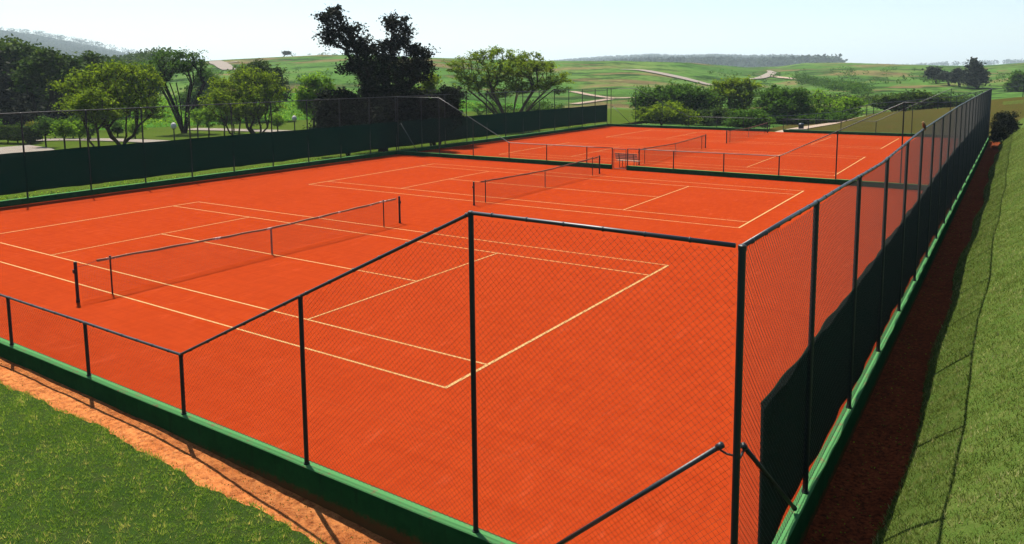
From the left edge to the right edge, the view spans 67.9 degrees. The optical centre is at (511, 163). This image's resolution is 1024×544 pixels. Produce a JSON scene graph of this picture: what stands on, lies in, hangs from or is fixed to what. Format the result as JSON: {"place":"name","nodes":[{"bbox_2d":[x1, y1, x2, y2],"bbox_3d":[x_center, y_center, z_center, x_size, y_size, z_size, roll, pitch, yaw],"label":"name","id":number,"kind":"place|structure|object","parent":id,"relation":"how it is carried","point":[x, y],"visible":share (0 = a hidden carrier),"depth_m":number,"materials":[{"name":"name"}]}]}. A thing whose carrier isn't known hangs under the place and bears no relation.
{"place":"outdoors","nodes":[
{"label":"outdoors","id":0,"kind":"place"},
{"bbox_2d":[0,145,53,153],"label":"paved yard","id":1,"kind":"structure","parent":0,"point":[11,149],"depth_m":65.93,"materials":[{"name":"concrete"}]},
{"bbox_2d":[37,138,169,141],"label":"park path","id":2,"kind":"structure","parent":0,"point":[118,139],"depth_m":75.53,"materials":[{"name":"concrete"}]},
{"bbox_2d":[0,380,326,543],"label":"front lawn","id":3,"kind":"structure","parent":0,"point":[104,524],"depth_m":10.77,"materials":[{"name":"plant"}]},
{"bbox_2d":[0,357,394,543],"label":"front path","id":4,"kind":"structure","parent":0,"point":[133,430],"depth_m":12.03,"materials":[{"name":"soil"}]},
{"bbox_2d":[209,60,234,69],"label":"hill road","id":5,"kind":"structure","parent":0,"point":[221,64],"depth_m":309.76,"materials":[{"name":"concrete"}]},
{"bbox_2d":[188,128,290,131],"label":"park path","id":6,"kind":"structure","parent":0,"point":[256,130],"depth_m":88.60,"materials":[{"name":"concrete"}]},
{"bbox_2d":[0,92,521,129],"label":"weedy field","id":7,"kind":"structure","parent":0,"point":[192,123],"depth_m":118.03,"materials":[{"name":"green plant"}]},
{"bbox_2d":[107,59,172,116],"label":"broadleaf tree","id":8,"kind":"object","parent":7,"relation":"on","point":[148,80],"visible":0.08,"depth_m":113.15,"materials":[{"name":"green plant"}]},
{"bbox_2d":[227,58,296,102],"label":"broadleaf tree","id":9,"kind":"object","parent":7,"relation":"on","point":[263,65],"visible":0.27,"depth_m":105.31,"materials":[{"name":"green plant"}]},
{"bbox_2d":[0,107,655,199],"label":"park lawn","id":10,"kind":"structure","parent":0,"point":[610,119],"depth_m":78.65,"materials":[{"name":"green plant"}]},
{"bbox_2d":[0,124,42,143],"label":"clipped hedge","id":11,"kind":"object","parent":10,"relation":"on","point":[5,131],"visible":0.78,"depth_m":72.18,"materials":[{"name":"green plant"}]},
{"bbox_2d":[23,116,54,146],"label":"young tree","id":12,"kind":"object","parent":10,"relation":"on","point":[42,124],"visible":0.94,"depth_m":67.89,"materials":[{"name":"green plant"}]},
{"bbox_2d":[48,118,79,148],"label":"young tree","id":13,"kind":"object","parent":10,"relation":"on","point":[67,131],"visible":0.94,"depth_m":65.17,"materials":[{"name":"green plant"}]},
{"bbox_2d":[60,85,127,146],"bbox_3d":[-34.106,-3.596,62.164,4.702,5.898,4.201,-5,8,-34],"label":"spreading tree","id":14,"kind":"object","parent":10,"relation":"on","point":[86,98],"visible":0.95,"depth_m":61.63,"materials":[{"name":"green plant"}]},
{"bbox_2d":[45,59,168,144],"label":"spreading tree","id":15,"kind":"object","parent":10,"relation":"on","point":[119,92],"visible":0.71,"depth_m":65.09,"materials":[{"name":"green plant"}]},
{"bbox_2d":[171,122,176,139],"bbox_3d":[-25.210,-1.690,56.818,0.400,2.910,0.390,4,8,33],"label":"street lamp","id":16,"kind":"object","parent":10,"relation":"on","point":[173,126],"visible":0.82,"depth_m":56.62,"materials":[{"name":"metal"}]},
{"bbox_2d":[144,46,216,132],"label":"forked tree","id":17,"kind":"object","parent":10,"relation":"on","point":[164,70],"visible":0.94,"depth_m":83.70,"materials":[{"name":"green plant"}]},
{"bbox_2d":[194,105,220,136],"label":"young tree","id":18,"kind":"object","parent":10,"relation":"on","point":[206,113],"visible":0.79,"depth_m":73.90,"materials":[{"name":"green plant"}]},
{"bbox_2d":[197,86,259,134],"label":"spreading tree","id":19,"kind":"object","parent":10,"relation":"on","point":[218,100],"visible":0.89,"depth_m":71.45,"materials":[{"name":"green plant"}]},
{"bbox_2d":[207,63,288,133],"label":"spreading tree","id":20,"kind":"object","parent":10,"relation":"on","point":[242,88],"visible":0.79,"depth_m":74.93,"materials":[{"name":"green plant"}]},
{"bbox_2d":[0,124,596,200],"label":"weeds","id":21,"kind":"object","parent":10,"relation":"on","point":[51,192],"visible":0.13,"depth_m":48.45,"materials":[{"name":"green plant"}]},
{"bbox_2d":[289,68,336,124],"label":"broadleaf tree","id":22,"kind":"object","parent":10,"relation":"on","point":[313,82],"visible":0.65,"depth_m":72.81,"materials":[{"name":"green plant"}]},
{"bbox_2d":[302,86,400,156],"bbox_3d":[-12.021,-3.188,58.342,5.593,5.744,7.343,10,13,58],"label":"bushy tree","id":23,"kind":"object","parent":10,"relation":"on","point":[340,94],"visible":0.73,"depth_m":57.17,"materials":[{"name":"green plant"}]},
{"bbox_2d":[311,3,440,151],"bbox_3d":[-10.617,-6.546,60.890,9.958,12.205,6.375,0,7,4],"label":"dark tree","id":24,"kind":"object","parent":10,"relation":"on","point":[384,68],"visible":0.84,"depth_m":59.79,"materials":[{"name":"green plant"}]},
{"bbox_2d":[416,71,442,145],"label":"bushy tree","id":25,"kind":"object","parent":10,"relation":"on","point":[429,85],"visible":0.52,"depth_m":65.89,"materials":[{"name":"green plant"}]},
{"bbox_2d":[392,82,470,145],"bbox_3d":[-7.851,-3.750,63.341,9.111,6.083,5.996,-1,7,-6],"label":"bushy tree","id":26,"kind":"object","parent":10,"relation":"on","point":[452,98],"visible":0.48,"depth_m":62.74,"materials":[{"name":"green plant"}]},
{"bbox_2d":[441,46,576,113],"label":"umbrella tree","id":27,"kind":"object","parent":10,"relation":"on","point":[487,79],"visible":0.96,"depth_m":82.77,"materials":[{"name":"green plant"}]},
{"bbox_2d":[467,99,564,114],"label":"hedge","id":28,"kind":"object","parent":10,"relation":"on","point":[543,106],"visible":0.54,"depth_m":91.65,"materials":[{"name":"green plant"}]},
{"bbox_2d":[0,126,956,543],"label":"court surface","id":29,"kind":"object","parent":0,"point":[258,278],"visible":0.67,"depth_m":19.93,"materials":[{"name":"soil"}]},
{"bbox_2d":[72,196,400,302],"bbox_3d":[-8.065,2.545,25.496,0.110,1.205,12.875,4,8,33],"label":"tennis net","id":30,"kind":"object","parent":29,"relation":"on","point":[75,270],"visible":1,"depth_m":23.90,"materials":[{"name":"fabric"}]},
{"bbox_2d":[0,202,668,387],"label":"court lines","id":31,"kind":"object","parent":29,"relation":"on","point":[482,367],"visible":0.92,"depth_m":20.68,"materials":[{"name":"paint"}]},
{"bbox_2d":[472,155,600,205],"bbox_3d":[1.746,0.744,40.194,0.110,1.205,13.035,4,8,33],"label":"tennis net","id":32,"kind":"object","parent":29,"relation":"on","point":[514,180],"visible":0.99,"depth_m":38.64,"materials":[{"name":"fabric"}]},
{"bbox_2d":[309,164,802,227],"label":"court lines","id":33,"kind":"object","parent":29,"relation":"on","point":[594,191],"visible":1,"depth_m":37.82,"materials":[{"name":"paint"}]},
{"bbox_2d":[615,153,638,166],"bbox_3d":[7.362,-0.224,48.370,1.540,0.939,0.633,4,8,33],"label":"park bench","id":34,"kind":"object","parent":29,"relation":"on","point":[623,154],"visible":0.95,"depth_m":48.27,"materials":[{"name":"grey wood"}]},
{"bbox_2d":[638,134,705,164],"bbox_3d":[11.868,-1.091,55.168,0.110,1.205,13.381,4,8,33],"label":"tennis net","id":35,"kind":"object","parent":29,"relation":"on","point":[691,147],"visible":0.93,"depth_m":54.58,"materials":[{"name":"fabric"}]},
{"bbox_2d":[501,143,864,175],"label":"court lines","id":36,"kind":"object","parent":29,"relation":"on","point":[709,157],"visible":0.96,"depth_m":53.20,"materials":[{"name":"paint"}]},
{"bbox_2d":[726,122,767,142],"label":"tennis net","id":37,"kind":"object","parent":29,"relation":"on","point":[749,128],"visible":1,"depth_m":69.77,"materials":[{"name":"fabric"}]},
{"bbox_2d":[609,130,898,148],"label":"court lines","id":38,"kind":"object","parent":29,"relation":"on","point":[767,138],"visible":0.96,"depth_m":68.21,"materials":[{"name":"paint"}]},
{"bbox_2d":[0,0,1023,65],"label":"sky","id":39,"kind":"structure","parent":0,"point":[910,32],"materials":[{"name":"white"}]},
{"bbox_2d":[569,99,609,103],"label":"hill road","id":40,"kind":"structure","parent":0,"point":[589,101],"depth_m":152.71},
{"bbox_2d":[158,55,1023,128],"bbox_3d":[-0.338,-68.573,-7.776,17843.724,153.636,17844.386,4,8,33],"label":"ground","id":41,"kind":"structure","parent":0,"point":[592,76],"depth_m":269.59,"materials":[{"name":"green plant"}]},
{"bbox_2d":[0,51,48,124],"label":"broadleaf tree","id":42,"kind":"object","parent":41,"relation":"on","point":[18,103],"visible":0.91,"depth_m":91.71,"materials":[{"name":"green plant"}]},
{"bbox_2d":[14,129,40,143],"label":"bush","id":43,"kind":"object","parent":41,"relation":"on","point":[33,141],"visible":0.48,"depth_m":72.29,"materials":[{"name":"green plant"}]},
{"bbox_2d":[0,33,59,124],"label":"broadleaf tree","id":44,"kind":"object","parent":41,"relation":"on","point":[12,51],"visible":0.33,"depth_m":96.95,"materials":[{"name":"green plant"}]},
{"bbox_2d":[2,46,95,118],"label":"broadleaf tree","id":45,"kind":"object","parent":41,"relation":"on","point":[38,69],"visible":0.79,"depth_m":87.10,"materials":[{"name":"green plant"}]},
{"bbox_2d":[66,115,79,137],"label":"young tree","id":46,"kind":"object","parent":41,"relation":"on","point":[72,120],"visible":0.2,"depth_m":77.79,"materials":[{"name":"green plant"}]},
{"bbox_2d":[26,85,136,122],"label":"broadleaf tree","id":47,"kind":"object","parent":41,"relation":"on","point":[57,114],"visible":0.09,"depth_m":104.98,"materials":[{"name":"green plant"}]},
{"bbox_2d":[71,118,92,146],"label":"young tree","id":48,"kind":"object","parent":41,"relation":"on","point":[82,129],"visible":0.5,"depth_m":67.63,"materials":[{"name":"green plant"}]},
{"bbox_2d":[83,124,97,138],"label":"young tree","id":49,"kind":"object","parent":41,"relation":"on","point":[93,130],"visible":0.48,"depth_m":76.82,"materials":[{"name":"green plant"}]},
{"bbox_2d":[67,50,115,94],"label":"broadleaf tree","id":50,"kind":"object","parent":41,"relation":"on","point":[90,57],"visible":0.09,"depth_m":105.05,"materials":[{"name":"green plant"}]},
{"bbox_2d":[0,27,191,61],"bbox_3d":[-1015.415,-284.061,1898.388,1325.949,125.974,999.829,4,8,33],"label":"wooded hill","id":51,"kind":"structure","parent":41,"relation":"on","point":[69,47],"depth_m":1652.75,"materials":[{"name":"plant"}]},
{"bbox_2d":[110,121,124,136],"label":"young tree","id":52,"kind":"object","parent":41,"relation":"on","point":[116,129],"visible":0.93,"depth_m":79.78,"materials":[{"name":"green plant"}]},
{"bbox_2d":[122,121,148,138],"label":"young tree","id":53,"kind":"object","parent":41,"relation":"on","point":[131,129],"visible":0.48,"depth_m":76.98,"materials":[{"name":"green plant"}]},
{"bbox_2d":[100,46,180,78],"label":"woods","id":54,"kind":"object","parent":41,"relation":"on","point":[131,58],"visible":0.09,"depth_m":240.32,"materials":[{"name":"green plant"}]},
{"bbox_2d":[186,109,205,137],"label":"young tree","id":55,"kind":"object","parent":41,"relation":"on","point":[196,121],"visible":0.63,"depth_m":77.30,"materials":[{"name":"green plant"}]},
{"bbox_2d":[171,68,227,108],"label":"broadleaf tree","id":56,"kind":"object","parent":41,"relation":"on","point":[183,95],"visible":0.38,"depth_m":128.10,"materials":[{"name":"green plant"}]},
{"bbox_2d":[215,111,236,135],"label":"young tree","id":57,"kind":"object","parent":41,"relation":"on","point":[219,121],"visible":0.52,"depth_m":80.24,"materials":[{"name":"green plant"}]},
{"bbox_2d":[229,114,241,132],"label":"young tree","id":58,"kind":"object","parent":41,"relation":"on","point":[235,119],"visible":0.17,"depth_m":84.48,"materials":[{"name":"green plant"}]},
{"bbox_2d":[0,337,515,543],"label":"wall","id":59,"kind":"structure","parent":41,"relation":"on","point":[395,519],"depth_m":11.38,"materials":[{"name":"green paint"}]},
{"bbox_2d":[0,210,737,543],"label":"chain link fence","id":60,"kind":"object","parent":59,"relation":"on","point":[719,446],"visible":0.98,"depth_m":9.28,"materials":[{"name":"metal"}]},
{"bbox_2d":[270,113,285,130],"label":"young tree","id":61,"kind":"object","parent":41,"relation":"on","point":[276,119],"visible":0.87,"depth_m":81.94,"materials":[{"name":"green plant"}]},
{"bbox_2d":[0,124,606,206],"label":"wall","id":62,"kind":"structure","parent":41,"relation":"on","point":[36,199],"depth_m":45.72,"materials":[{"name":"green paint"}]},
{"bbox_2d":[0,88,607,199],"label":"chain link fence","id":63,"kind":"object","parent":62,"relation":"on","point":[24,172],"visible":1,"depth_m":46.09,"materials":[{"name":"metal"}]},
{"bbox_2d":[397,151,612,168],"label":"wall","id":64,"kind":"structure","parent":41,"relation":"on","point":[520,160],"depth_m":52.23,"materials":[{"name":"green paint"}]},
{"bbox_2d":[397,97,612,166],"bbox_3d":[-1.163,-2.436,52.484,18.002,4.238,0.086,4,8,33],"label":"chain link fence","id":65,"kind":"object","parent":64,"relation":"on","point":[477,134],"visible":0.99,"depth_m":54.16,"materials":[{"name":"metal"}]},
{"bbox_2d":[613,148,625,168],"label":"gate","id":66,"kind":"structure","parent":65,"relation":"attached to","point":[618,158],"depth_m":47.56,"materials":[{"name":"metal"}]},
{"bbox_2d":[192,52,1019,88],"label":"hill shrubs","id":67,"kind":"object","parent":41,"relation":"on","point":[924,79],"visible":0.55,"depth_m":264.47,"materials":[{"name":"green plant"}]},
{"bbox_2d":[630,100,702,125],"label":"bushy tree","id":68,"kind":"object","parent":41,"relation":"on","point":[676,115],"visible":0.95,"depth_m":89.20,"materials":[{"name":"green plant"}]},
{"bbox_2d":[628,80,722,121],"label":"dome tree","id":69,"kind":"object","parent":41,"relation":"on","point":[687,94],"visible":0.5,"depth_m":96.91,"materials":[{"name":"green plant"}]},
{"bbox_2d":[607,124,768,131],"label":"wall","id":70,"kind":"structure","parent":41,"relation":"on","point":[677,127],"depth_m":81.80,"materials":[{"name":"green paint"}]},
{"bbox_2d":[608,88,769,129],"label":"chain link fence","id":71,"kind":"object","parent":70,"relation":"on","point":[635,106],"visible":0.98,"depth_m":83.69,"materials":[{"name":"metal"}]},
{"bbox_2d":[551,53,847,66],"bbox_3d":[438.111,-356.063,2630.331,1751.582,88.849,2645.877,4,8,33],"label":"skyline woods","id":72,"kind":"object","parent":41,"relation":"on","point":[761,60],"visible":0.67,"depth_m":1333.01,"materials":[{"name":"plant"}]},
{"bbox_2d":[693,90,732,109],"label":"autumn tree","id":73,"kind":"object","parent":41,"relation":"on","point":[721,98],"visible":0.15,"depth_m":98.35,"materials":[{"name":"green plant"}]},
{"bbox_2d":[690,105,738,125],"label":"bushy tree","id":74,"kind":"object","parent":41,"relation":"on","point":[710,113],"visible":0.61,"depth_m":91.83,"materials":[{"name":"green plant"}]},
{"bbox_2d":[706,74,765,111],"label":"umbrella tree","id":75,"kind":"object","parent":41,"relation":"on","point":[745,98],"visible":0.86,"depth_m":100.28,"materials":[{"name":"green plant"}]},
{"bbox_2d":[722,103,775,127],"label":"bushy tree","id":76,"kind":"object","parent":41,"relation":"on","point":[748,116],"visible":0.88,"depth_m":82.97,"materials":[{"name":"green plant"}]},
{"bbox_2d":[626,165,925,189],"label":"wall","id":77,"kind":"structure","parent":41,"relation":"on","point":[747,175],"depth_m":42.83,"materials":[{"name":"green paint"}]},
{"bbox_2d":[627,102,963,182],"bbox_3d":[14.585,-1.369,42.042,17.953,4.317,0.086,4,8,33],"label":"chain link fence","id":78,"kind":"object","parent":77,"relation":"on","point":[837,147],"visible":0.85,"depth_m":40.30,"materials":[{"name":"metal"}]},
{"bbox_2d":[750,83,819,123],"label":"broadleaf tree","id":79,"kind":"object","parent":41,"relation":"on","point":[778,103],"visible":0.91,"depth_m":94.15,"materials":[{"name":"green plant"}]},
{"bbox_2d":[789,72,875,95],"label":"gully shrubs","id":80,"kind":"object","parent":41,"relation":"on","point":[848,86],"visible":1,"depth_m":203.65,"materials":[{"name":"green plant"}]},
{"bbox_2d":[834,94,867,118],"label":"sparse tree","id":81,"kind":"object","parent":41,"relation":"on","point":[851,102],"visible":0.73,"depth_m":96.17,"materials":[{"name":"green plant"}]},
{"bbox_2d":[783,129,958,137],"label":"wall","id":82,"kind":"structure","parent":41,"relation":"on","point":[843,132],"depth_m":72.67,"materials":[{"name":"green paint"}]},
{"bbox_2d":[783,88,990,133],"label":"chain link fence","id":83,"kind":"object","parent":82,"relation":"on","point":[912,110],"visible":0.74,"depth_m":69.92,"materials":[{"name":"paint"}]},
{"bbox_2d":[772,138,989,543],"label":"wall","id":84,"kind":"structure","parent":41,"relation":"on","point":[797,527],"depth_m":13.07,"materials":[{"name":"green paint"}]},
{"bbox_2d":[730,88,991,543],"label":"chain link fence","id":85,"kind":"object","parent":84,"relation":"on","point":[806,397],"visible":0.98,"depth_m":11.44,"materials":[{"name":"metal"}]},
{"bbox_2d":[809,91,981,104],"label":"valley scrub","id":86,"kind":"object","parent":41,"relation":"on","point":[868,97],"visible":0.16,"depth_m":148.59,"materials":[{"name":"green plant"}]},
{"bbox_2d":[867,88,963,111],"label":"flat tree","id":87,"kind":"object","parent":41,"relation":"on","point":[905,97],"visible":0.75,"depth_m":97.42,"materials":[{"name":"green plant"}]},
{"bbox_2d":[922,66,942,83],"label":"hill tree","id":88,"kind":"object","parent":41,"relation":"on","point":[931,72],"visible":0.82,"depth_m":221.31,"materials":[{"name":"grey plant"}]},
{"bbox_2d":[934,71,950,85],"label":"hill tree","id":89,"kind":"object","parent":41,"relation":"on","point":[943,76],"visible":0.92,"depth_m":211.41,"materials":[{"name":"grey plant"}]},
{"bbox_2d":[947,67,964,86],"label":"hill tree","id":90,"kind":"object","parent":41,"relation":"on","point":[954,75],"visible":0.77,"depth_m":205.76,"materials":[{"name":"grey plant"}]},
{"bbox_2d":[902,58,1023,65],"bbox_3d":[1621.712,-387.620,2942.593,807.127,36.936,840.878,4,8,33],"label":"skyline woods","id":91,"kind":"object","parent":41,"relation":"on","point":[1008,61],"visible":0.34,"depth_m":2685.91,"materials":[{"name":"plant"}]},
{"bbox_2d":[957,57,991,87],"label":"hill tree","id":92,"kind":"object","parent":41,"relation":"on","point":[975,73],"visible":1,"depth_m":198.25,"materials":[{"name":"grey plant"}]},
{"bbox_2d":[1002,70,1023,91],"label":"hill tree","id":93,"kind":"object","parent":41,"relation":"on","point":[1017,77],"visible":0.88,"depth_m":181.59,"materials":[{"name":"green plant"}]},
{"bbox_2d":[569,91,633,97],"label":"hill road","id":94,"kind":"structure","parent":0,"point":[598,95],"depth_m":172.90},
{"bbox_2d":[627,69,709,84],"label":"hill road","id":95,"kind":"structure","parent":0,"point":[676,76],"depth_m":268.05,"materials":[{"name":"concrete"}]},
{"bbox_2d":[750,70,776,78],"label":"hill road","id":96,"kind":"structure","parent":0,"point":[769,72],"depth_m":322.99,"materials":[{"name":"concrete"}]},
{"bbox_2d":[776,116,861,131],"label":"mound path","id":97,"kind":"structure","parent":0,"point":[812,126],"depth_m":85.66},
{"bbox_2d":[769,97,1023,141],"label":"grass mound","id":98,"kind":"object","parent":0,"point":[997,105],"depth_m":79.83,"materials":[{"name":"green plant"}]},
{"bbox_2d":[789,110,852,123],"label":"bushy tree","id":99,"kind":"object","parent":98,"relation":"on","point":[836,115],"visible":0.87,"depth_m":90.73,"materials":[{"name":"green plant"}]},
{"bbox_2d":[807,88,845,113],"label":"sparse tree","id":100,"kind":"object","parent":98,"relation":"on","point":[828,107],"visible":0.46,"depth_m":95.68,"materials":[{"name":"green plant"}]},
{"bbox_2d":[774,85,1023,124],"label":"rail fence","id":101,"kind":"object","parent":98,"relation":"on","point":[901,101],"visible":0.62,"depth_m":88.31,"materials":[{"name":"paint"}]},
{"bbox_2d":[803,142,999,543],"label":"side path","id":102,"kind":"structure","parent":0,"point":[852,474],"depth_m":13.59,"materials":[{"name":"soil"}]},
{"bbox_2d":[871,100,1023,543],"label":"grass bank","id":103,"kind":"structure","parent":0,"point":[967,532],"depth_m":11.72,"materials":[{"name":"green plant"}]},
{"bbox_2d":[987,110,1022,142],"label":"shrub","id":104,"kind":"object","parent":103,"relation":"on","point":[1002,123],"visible":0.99,"depth_m":61.18,"materials":[{"name":"green plant"}]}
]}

